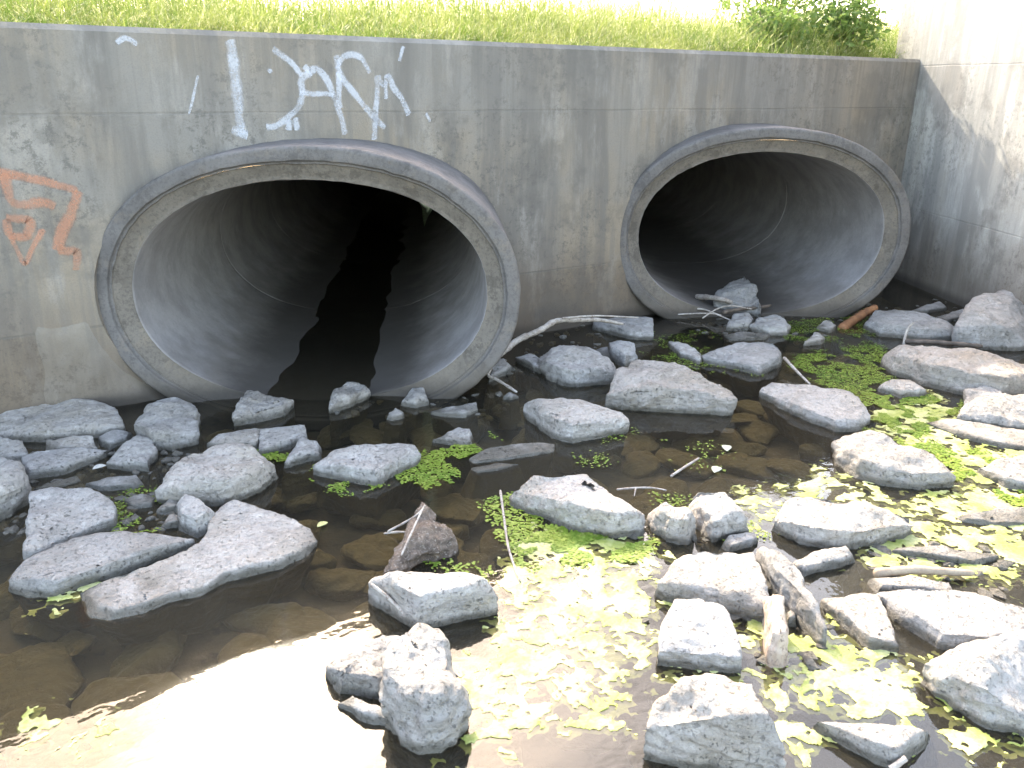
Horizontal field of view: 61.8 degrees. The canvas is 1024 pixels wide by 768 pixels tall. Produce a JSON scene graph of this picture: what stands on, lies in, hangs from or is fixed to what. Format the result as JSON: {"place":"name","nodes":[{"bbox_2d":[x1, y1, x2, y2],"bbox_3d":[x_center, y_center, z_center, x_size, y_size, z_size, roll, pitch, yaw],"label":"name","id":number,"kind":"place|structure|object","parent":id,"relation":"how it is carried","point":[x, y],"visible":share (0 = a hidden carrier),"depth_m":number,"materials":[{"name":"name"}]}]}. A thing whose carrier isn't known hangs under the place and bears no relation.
{"place":"outdoors","nodes":[
{"label":"outdoors","id":0,"kind":"place"},
{"bbox_2d":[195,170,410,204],"bbox_3d":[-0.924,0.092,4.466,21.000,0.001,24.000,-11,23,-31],"label":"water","id":1,"kind":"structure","parent":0,"point":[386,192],"depth_m":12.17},
{"bbox_2d":[0,391,1023,767],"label":"submerged algae","id":2,"kind":"object","parent":1,"relation":"on","point":[612,711],"visible":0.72,"depth_m":2.51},
{"bbox_2d":[18,389,1023,767],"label":"floating algae","id":3,"kind":"object","parent":1,"relation":"on","point":[868,693],"visible":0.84,"depth_m":2.62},
{"bbox_2d":[106,308,1023,576],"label":"duckweed","id":4,"kind":"object","parent":1,"relation":"on","point":[572,543],"visible":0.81,"depth_m":3.69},
{"bbox_2d":[502,315,638,356],"bbox_3d":[0.335,-0.335,5.379,1.050,0.169,0.148,-11,23,-29],"label":"branch","id":5,"kind":"object","parent":1,"relation":"on","point":[537,331],"visible":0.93,"depth_m":5.38,"materials":[{"name":"grey wood"}]},
{"bbox_2d":[654,551,768,660],"bbox_3d":[0.647,0.738,2.844,0.356,0.268,0.290,2,20,4],"label":"rock","id":6,"kind":"object","parent":1,"relation":"in","point":[733,583],"visible":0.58,"depth_m":2.78,"materials":[{"name":"stone"}]},
{"bbox_2d":[755,546,826,646],"bbox_3d":[0.903,0.740,2.806,0.086,0.303,0.487,-3,20,-12],"label":"driftwood","id":7,"kind":"object","parent":1,"relation":"in","point":[782,574],"visible":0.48,"depth_m":2.73,"materials":[{"name":"wood"}]},
{"bbox_2d":[820,593,898,670],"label":"rock","id":8,"kind":"object","parent":1,"relation":"in","point":[862,620],"visible":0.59,"depth_m":2.66,"materials":[{"name":"stone"}]},
{"bbox_2d":[810,722,937,767],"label":"rock","id":9,"kind":"object","parent":1,"relation":"in","point":[864,745],"visible":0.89,"depth_m":2.17,"materials":[{"name":"stone"}]},
{"bbox_2d":[873,565,974,577],"bbox_3d":[1.416,0.645,2.943,0.349,0.044,0.038,0,20,-3],"label":"stick","id":10,"kind":"object","parent":1,"relation":"on","point":[882,572],"visible":0.98,"depth_m":2.93,"materials":[{"name":"beige wood"}]},
{"bbox_2d":[0,0,908,58],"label":"grass","id":11,"kind":"structure","parent":0,"point":[522,23],"depth_m":5.73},
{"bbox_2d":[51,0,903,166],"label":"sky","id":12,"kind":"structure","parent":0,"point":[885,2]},
{"bbox_2d":[0,198,1023,767],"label":"stream bed","id":13,"kind":"object","parent":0,"point":[198,658],"visible":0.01,"depth_m":3.27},
{"bbox_2d":[0,457,31,546],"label":"rock","id":14,"kind":"object","parent":13,"relation":"on","point":[15,488],"visible":0.68,"depth_m":3.31,"materials":[{"name":"stone"}]},
{"bbox_2d":[9,605,64,641],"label":"submerged stone","id":15,"kind":"object","parent":13,"relation":"on","point":[20,625],"visible":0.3,"depth_m":2.86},
{"bbox_2d":[0,642,84,716],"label":"submerged stone","id":16,"kind":"object","parent":13,"relation":"on","point":[43,672],"visible":0.68,"depth_m":2.59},
{"bbox_2d":[0,701,85,767],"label":"submerged stone","id":17,"kind":"object","parent":13,"relation":"on","point":[11,740],"visible":0.72,"depth_m":2.35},
{"bbox_2d":[0,399,125,452],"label":"rock","id":18,"kind":"object","parent":13,"relation":"on","point":[34,428],"visible":0.52,"depth_m":4.01,"materials":[{"name":"stone"}]},
{"bbox_2d":[21,447,113,487],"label":"rock","id":19,"kind":"object","parent":13,"relation":"on","point":[44,467],"visible":0.45,"depth_m":3.66,"materials":[{"name":"stone"}]},
{"bbox_2d":[22,487,117,560],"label":"rock","id":20,"kind":"object","parent":13,"relation":"on","point":[56,515],"visible":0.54,"depth_m":3.15,"materials":[{"name":"stone"}]},
{"bbox_2d":[56,630,96,656],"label":"submerged stone","id":21,"kind":"object","parent":13,"relation":"on","point":[76,642],"visible":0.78,"depth_m":2.75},
{"bbox_2d":[8,531,194,631],"bbox_3d":[-1.421,0.672,2.986,0.573,0.247,0.250,-16,26,-40],"label":"rock","id":22,"kind":"object","parent":13,"relation":"on","point":[74,564],"visible":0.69,"depth_m":2.87,"materials":[{"name":"stone"}]},
{"bbox_2d":[85,475,147,527],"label":"rock","id":23,"kind":"object","parent":13,"relation":"on","point":[114,487],"visible":0.22,"depth_m":3.49,"materials":[{"name":"stone"}]},
{"bbox_2d":[71,672,185,736],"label":"submerged stone","id":24,"kind":"object","parent":13,"relation":"on","point":[94,702],"visible":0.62,"depth_m":2.52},
{"bbox_2d":[106,434,159,492],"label":"rock","id":25,"kind":"object","parent":13,"relation":"on","point":[138,452],"visible":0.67,"depth_m":3.69,"materials":[{"name":"stone"}]},
{"bbox_2d":[82,710,189,767],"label":"submerged stone","id":26,"kind":"object","parent":13,"relation":"on","point":[157,740],"visible":0.85,"depth_m":2.31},
{"bbox_2d":[120,494,159,532],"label":"rock","id":27,"kind":"object","parent":13,"relation":"on","point":[144,504],"visible":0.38,"depth_m":3.36,"materials":[{"name":"stone"}]},
{"bbox_2d":[108,630,187,677],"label":"submerged stone","id":28,"kind":"object","parent":13,"relation":"on","point":[161,654],"visible":0.51,"depth_m":2.71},
{"bbox_2d":[134,397,203,479],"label":"rock","id":29,"kind":"object","parent":13,"relation":"on","point":[169,425],"visible":0.59,"depth_m":3.93,"materials":[{"name":"stone"}]},
{"bbox_2d":[175,494,214,543],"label":"rock","id":30,"kind":"object","parent":13,"relation":"on","point":[195,515],"visible":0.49,"depth_m":3.17,"materials":[{"name":"stone"}]},
{"bbox_2d":[80,500,316,646],"bbox_3d":[-1.041,0.697,2.958,0.487,0.232,0.758,10,22,24],"label":"rock","id":31,"kind":"object","parent":13,"relation":"on","point":[240,556],"visible":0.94,"depth_m":2.89,"materials":[{"name":"stone"}]},
{"bbox_2d":[155,443,278,511],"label":"rock","id":32,"kind":"object","parent":13,"relation":"on","point":[214,478],"visible":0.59,"depth_m":3.42,"materials":[{"name":"stone"}]},
{"bbox_2d":[218,633,278,679],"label":"submerged stone","id":33,"kind":"object","parent":13,"relation":"on","point":[250,654],"visible":0.82,"depth_m":2.71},
{"bbox_2d":[232,390,295,430],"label":"rock","id":34,"kind":"object","parent":13,"relation":"on","point":[257,409],"visible":0.67,"depth_m":4.23,"materials":[{"name":"stone"}]},
{"bbox_2d":[222,602,305,634],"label":"submerged stone","id":35,"kind":"object","parent":13,"relation":"on","point":[259,619],"visible":0.61,"depth_m":2.90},
{"bbox_2d":[278,436,322,509],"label":"rock","id":36,"kind":"object","parent":13,"relation":"on","point":[304,455],"visible":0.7,"depth_m":3.75,"materials":[{"name":"stone"}]},
{"bbox_2d":[284,668,325,738],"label":"submerged stone","id":37,"kind":"object","parent":13,"relation":"on","point":[305,693],"visible":0.27,"depth_m":2.46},
{"bbox_2d":[265,607,349,669],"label":"submerged stone","id":38,"kind":"object","parent":13,"relation":"on","point":[299,641],"visible":0.69,"depth_m":2.79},
{"bbox_2d":[304,567,376,601],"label":"submerged stone","id":39,"kind":"object","parent":13,"relation":"on","point":[341,584],"visible":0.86,"depth_m":3.13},
{"bbox_2d":[310,638,372,669],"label":"submerged stone","id":40,"kind":"object","parent":13,"relation":"on","point":[319,660],"visible":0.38,"depth_m":2.71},
{"bbox_2d":[328,382,370,443],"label":"rock","id":41,"kind":"object","parent":13,"relation":"on","point":[346,398],"visible":0.83,"depth_m":4.40,"materials":[{"name":"stone"}]},
{"bbox_2d":[318,635,399,744],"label":"rock","id":42,"kind":"object","parent":13,"relation":"on","point":[358,673],"visible":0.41,"depth_m":2.38,"materials":[{"name":"stone"}]},
{"bbox_2d":[328,696,397,767],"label":"rock","id":43,"kind":"object","parent":13,"relation":"on","point":[358,730],"visible":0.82,"depth_m":2.29,"materials":[{"name":"stone"}]},
{"bbox_2d":[313,443,420,519],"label":"rock","id":44,"kind":"object","parent":13,"relation":"on","point":[359,468],"visible":0.91,"depth_m":3.63,"materials":[{"name":"stone"}]},
{"bbox_2d":[340,532,398,570],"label":"submerged stone","id":45,"kind":"object","parent":13,"relation":"on","point":[374,552],"visible":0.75,"depth_m":3.33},
{"bbox_2d":[349,508,405,529],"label":"submerged stone","id":46,"kind":"object","parent":13,"relation":"on","point":[389,519],"visible":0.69,"depth_m":3.62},
{"bbox_2d":[383,408,408,443],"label":"rock","id":47,"kind":"object","parent":13,"relation":"on","point":[395,428],"visible":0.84,"depth_m":4.25,"materials":[{"name":"stone"}]},
{"bbox_2d":[400,387,431,439],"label":"rock","id":48,"kind":"object","parent":13,"relation":"on","point":[414,401],"visible":0.59,"depth_m":4.42,"materials":[{"name":"stone"}]},
{"bbox_2d":[379,623,471,767],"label":"rock","id":49,"kind":"object","parent":13,"relation":"on","point":[426,706],"visible":0.95,"depth_m":2.18,"materials":[{"name":"stone"}]},
{"bbox_2d":[388,536,463,563],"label":"submerged stone","id":50,"kind":"object","parent":13,"relation":"on","point":[460,542],"visible":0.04,"depth_m":3.41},
{"bbox_2d":[383,502,459,574],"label":"rock","id":51,"kind":"object","parent":50,"relation":"on","point":[427,537],"visible":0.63,"depth_m":3.01,"materials":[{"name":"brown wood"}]},
{"bbox_2d":[368,571,497,658],"bbox_3d":[-0.266,0.754,2.710,0.433,0.312,0.165,4,20,9],"label":"rock","id":52,"kind":"object","parent":13,"relation":"on","point":[455,608],"visible":0.76,"depth_m":2.68,"materials":[{"name":"stone"}]},
{"bbox_2d":[425,427,477,481],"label":"rock","id":53,"kind":"object","parent":13,"relation":"on","point":[458,435],"visible":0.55,"depth_m":3.98,"materials":[{"name":"stone"}]},
{"bbox_2d":[431,402,478,442],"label":"rock","id":54,"kind":"object","parent":13,"relation":"on","point":[445,420],"visible":0.76,"depth_m":4.31,"materials":[{"name":"stone"}]},
{"bbox_2d":[0,21,920,435],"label":"headwall","id":55,"kind":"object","parent":13,"relation":"on","point":[552,151],"visible":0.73,"depth_m":4.64,"materials":[{"name":"concrete"}]},
{"bbox_2d":[96,138,520,430],"bbox_3d":[-1.507,-2.568,10.254,2.112,1.475,12.715,-1,20,-5],"label":"culvert pipe","id":56,"kind":"object","parent":55,"relation":"attached to","point":[308,276],"visible":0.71,"depth_m":4.94,"materials":[{"name":"concrete"}]},
{"bbox_2d":[620,123,910,335],"bbox_3d":[1.269,-3.160,11.937,2.115,1.476,12.714,-1,20,-5],"label":"culvert pipe","id":57,"kind":"object","parent":55,"relation":"attached to","point":[798,227],"visible":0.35,"depth_m":6.68,"materials":[{"name":"concrete"}]},
{"bbox_2d":[713,276,760,319],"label":"rock","id":58,"kind":"object","parent":57,"relation":"on","point":[743,291],"visible":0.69,"depth_m":6.32,"materials":[{"name":"stone"}]},
{"bbox_2d":[428,493,498,526],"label":"submerged stone","id":59,"kind":"object","parent":13,"relation":"on","point":[453,508],"visible":0.76,"depth_m":3.61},
{"bbox_2d":[460,734,521,767],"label":"submerged stone","id":60,"kind":"object","parent":13,"relation":"on","point":[483,755],"visible":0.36,"depth_m":2.28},
{"bbox_2d":[460,463,525,503],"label":"rock","id":61,"kind":"object","parent":13,"relation":"on","point":[484,482],"visible":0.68,"depth_m":3.72,"materials":[{"name":"stone"}]},
{"bbox_2d":[483,358,513,414],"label":"rock","id":62,"kind":"object","parent":13,"relation":"on","point":[501,369],"visible":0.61,"depth_m":4.86,"materials":[{"name":"stone"}]},
{"bbox_2d":[0,299,1023,672],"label":"gravel","id":63,"kind":"structure","parent":13,"relation":"on","point":[810,657],"depth_m":3.24,"materials":[{"name":"stone"}]},
{"bbox_2d":[469,442,554,481],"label":"rock","id":64,"kind":"object","parent":13,"relation":"on","point":[531,459],"visible":0.65,"depth_m":3.87,"materials":[{"name":"stone"}]},
{"bbox_2d":[515,353,541,392],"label":"rock","id":65,"kind":"object","parent":13,"relation":"on","point":[527,366],"visible":0.81,"depth_m":5.05,"materials":[{"name":"stone"}]},
{"bbox_2d":[523,398,629,473],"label":"rock","id":66,"kind":"object","parent":13,"relation":"on","point":[568,427],"visible":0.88,"depth_m":4.08,"materials":[{"name":"stone"}]},
{"bbox_2d":[537,345,615,406],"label":"rock","id":67,"kind":"object","parent":13,"relation":"on","point":[585,373],"visible":0.74,"depth_m":4.79,"materials":[{"name":"stone"}]},
{"bbox_2d":[508,474,645,550],"bbox_3d":[0.266,0.542,3.349,0.545,0.329,0.266,16,25,36],"label":"rock","id":68,"kind":"object","parent":13,"relation":"on","point":[584,503],"visible":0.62,"depth_m":3.24,"materials":[{"name":"stone"}]},
{"bbox_2d":[542,718,626,754],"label":"submerged stone","id":69,"kind":"object","parent":13,"relation":"on","point":[595,744],"visible":0.47,"depth_m":2.41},
{"bbox_2d":[592,316,653,359],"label":"rock","id":70,"kind":"object","parent":13,"relation":"on","point":[638,333],"visible":0.65,"depth_m":5.68,"materials":[{"name":"stone"}]},
{"bbox_2d":[621,450,660,478],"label":"submerged stone","id":71,"kind":"object","parent":13,"relation":"on","point":[640,464],"visible":0.93,"depth_m":4.13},
{"bbox_2d":[646,681,653,706],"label":"submerged stone","id":72,"kind":"object","parent":13,"relation":"on","point":[649,686],"visible":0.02,"depth_m":2.59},
{"bbox_2d":[651,598,741,704],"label":"rock","id":73,"kind":"object","parent":72,"relation":"on","point":[695,635],"visible":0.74,"depth_m":2.49,"materials":[{"name":"stone"}]},
{"bbox_2d":[604,359,737,439],"bbox_3d":[0.851,0.103,4.542,0.661,0.362,0.413,6,20,15],"label":"rock","id":74,"kind":"object","parent":13,"relation":"on","point":[671,400],"visible":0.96,"depth_m":4.41,"materials":[{"name":"stone"}]},
{"bbox_2d":[644,502,699,579],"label":"rock","id":75,"kind":"object","parent":13,"relation":"on","point":[674,527],"visible":0.45,"depth_m":3.16,"materials":[{"name":"stone"}]},
{"bbox_2d":[655,448,714,478],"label":"submerged stone","id":76,"kind":"object","parent":13,"relation":"on","point":[679,459],"visible":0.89,"depth_m":4.10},
{"bbox_2d":[671,428,743,457],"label":"submerged stone","id":77,"kind":"object","parent":13,"relation":"on","point":[728,436],"visible":0.45,"depth_m":4.42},
{"bbox_2d":[641,673,786,767],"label":"rock","id":78,"kind":"object","parent":13,"relation":"on","point":[707,720],"visible":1,"depth_m":2.10,"materials":[{"name":"stone"}]},
{"bbox_2d":[718,532,758,555],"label":"rock","id":79,"kind":"object","parent":13,"relation":"on","point":[744,542],"visible":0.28,"depth_m":3.12,"materials":[{"name":"stone"}]},
{"bbox_2d":[702,342,782,397],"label":"rock","id":80,"kind":"object","parent":13,"relation":"on","point":[755,359],"visible":0.96,"depth_m":5.10,"materials":[{"name":"stone"}]},
{"bbox_2d":[712,452,778,481],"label":"submerged stone","id":81,"kind":"object","parent":13,"relation":"on","point":[744,465],"visible":0.78,"depth_m":4.15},
{"bbox_2d":[737,419,778,444],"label":"submerged stone","id":82,"kind":"object","parent":13,"relation":"on","point":[759,431],"visible":0.84,"depth_m":4.54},
{"bbox_2d":[749,314,790,353],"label":"rock","id":83,"kind":"object","parent":13,"relation":"on","point":[777,327],"visible":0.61,"depth_m":5.79,"materials":[{"name":"stone"}]},
{"bbox_2d":[753,594,788,720],"bbox_3d":[0.805,0.787,2.651,0.092,0.310,0.406,5,20,11],"label":"log stub","id":84,"kind":"object","parent":13,"relation":"on","point":[773,648],"visible":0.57,"depth_m":2.50,"materials":[{"name":"grey wood"}]},
{"bbox_2d":[766,458,816,482],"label":"submerged stone","id":85,"kind":"object","parent":13,"relation":"on","point":[787,470],"visible":0.88,"depth_m":4.06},
{"bbox_2d":[752,681,849,726],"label":"submerged stone","id":86,"kind":"object","parent":13,"relation":"on","point":[805,718],"visible":0.14,"depth_m":2.52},
{"bbox_2d":[759,382,869,452],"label":"rock","id":87,"kind":"object","parent":13,"relation":"on","point":[801,414],"visible":0.9,"depth_m":4.37,"materials":[{"name":"stone"}]},
{"bbox_2d":[793,546,861,603],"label":"rock","id":88,"kind":"object","parent":13,"relation":"on","point":[823,575],"visible":0.56,"depth_m":3.00,"materials":[{"name":"stone"}]},
{"bbox_2d":[770,497,913,582],"bbox_3d":[1.254,0.608,3.253,0.543,0.291,0.281,4,20,9],"label":"rock","id":89,"kind":"object","parent":13,"relation":"on","point":[804,527],"visible":0.63,"depth_m":3.18,"materials":[{"name":"stone"}]},
{"bbox_2d":[831,430,955,515],"bbox_3d":[1.626,0.415,3.779,0.335,0.303,0.519,-11,23,-31],"label":"rock","id":90,"kind":"object","parent":13,"relation":"on","point":[888,466],"visible":0.71,"depth_m":3.67,"materials":[{"name":"stone"}]},
{"bbox_2d":[867,379,927,427],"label":"rock","id":91,"kind":"object","parent":13,"relation":"on","point":[898,390],"visible":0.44,"depth_m":4.68,"materials":[{"name":"stone"}]},
{"bbox_2d":[863,309,953,357],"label":"rock","id":92,"kind":"object","parent":13,"relation":"on","point":[888,328],"visible":0.65,"depth_m":5.77,"materials":[{"name":"stone"}]},
{"bbox_2d":[916,719,982,767],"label":"submerged stone","id":93,"kind":"object","parent":13,"relation":"on","point":[952,759],"visible":0.16,"depth_m":2.38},
{"bbox_2d":[919,629,1023,767],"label":"rock","id":94,"kind":"object","parent":93,"relation":"on","point":[979,683],"visible":0.84,"depth_m":2.31,"materials":[{"name":"stone"}]},
{"bbox_2d":[877,588,1023,675],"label":"rock","id":95,"kind":"object","parent":13,"relation":"on","point":[924,623],"visible":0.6,"depth_m":2.66,"materials":[{"name":"stone"}]},
{"bbox_2d":[880,345,1023,410],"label":"rock","id":96,"kind":"object","parent":13,"relation":"on","point":[953,374],"visible":0.6,"depth_m":4.80,"materials":[{"name":"stone"}]},
{"bbox_2d":[883,0,1023,313],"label":"wing wall","id":97,"kind":"structure","parent":13,"relation":"on","point":[962,181],"depth_m":6.53,"materials":[{"name":"concrete"}]},
{"bbox_2d":[927,419,1023,470],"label":"rock","id":98,"kind":"object","parent":13,"relation":"on","point":[979,434],"visible":0.51,"depth_m":4.12,"materials":[{"name":"stone"}]},
{"bbox_2d":[951,290,1023,363],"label":"rock","id":99,"kind":"object","parent":13,"relation":"on","point":[992,323],"visible":0.8,"depth_m":5.54,"materials":[{"name":"stone"}]},
{"bbox_2d":[956,393,1023,429],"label":"rock","id":100,"kind":"object","parent":13,"relation":"on","point":[1004,410],"visible":0.52,"depth_m":4.31,"materials":[{"name":"stone"}]},
{"bbox_2d":[957,507,1023,539],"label":"rock","id":101,"kind":"object","parent":13,"relation":"on","point":[1007,517],"visible":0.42,"depth_m":3.34,"materials":[{"name":"stone"}]},
{"bbox_2d":[976,455,1023,506],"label":"rock","id":102,"kind":"object","parent":13,"relation":"on","point":[1008,473],"visible":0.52,"depth_m":3.68,"materials":[{"name":"stone"}]},
{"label":"submerged stone","id":103,"kind":"object","parent":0,"visible":0},
{"bbox_2d":[259,424,307,484],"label":"rock","id":104,"kind":"object","parent":103,"relation":"on","point":[283,440],"visible":0.52,"depth_m":3.90,"materials":[{"name":"stone"}]},
{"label":"ground","id":105,"kind":"structure","parent":0,"visible":0},
{"bbox_2d":[722,2,812,51],"bbox_3d":[2.098,-2.896,7.100,0.716,0.524,0.696,-11,23,-31],"label":"weed bush","id":106,"kind":"object","parent":105,"relation":"on","point":[788,16],"visible":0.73,"depth_m":6.97,"materials":[{"name":"green plant"}]},
{"bbox_2d":[801,0,892,55],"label":"weed bush","id":107,"kind":"object","parent":105,"relation":"on","point":[843,13],"visible":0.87,"depth_m":7.08,"materials":[{"name":"green plant"}]},
{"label":"submerged stone","id":108,"kind":"object","parent":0,"visible":0},
{"bbox_2d":[688,492,748,553],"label":"rock","id":109,"kind":"object","parent":108,"relation":"on","point":[720,517],"visible":0.52,"depth_m":3.19,"materials":[{"name":"stone"}]},
{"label":"submerged stone","id":110,"kind":"object","parent":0,"visible":0},
{"bbox_2d":[892,546,998,592],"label":"rock","id":111,"kind":"object","parent":110,"relation":"on","point":[948,554],"visible":0.38,"depth_m":3.07,"materials":[{"name":"stone"}]},
{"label":"submerged stone","id":112,"kind":"object","parent":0,"visible":0},
{"bbox_2d":[861,575,951,593],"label":"rock","id":113,"kind":"object","parent":112,"relation":"on","point":[878,585],"visible":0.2,"depth_m":2.86,"materials":[{"name":"stone"}]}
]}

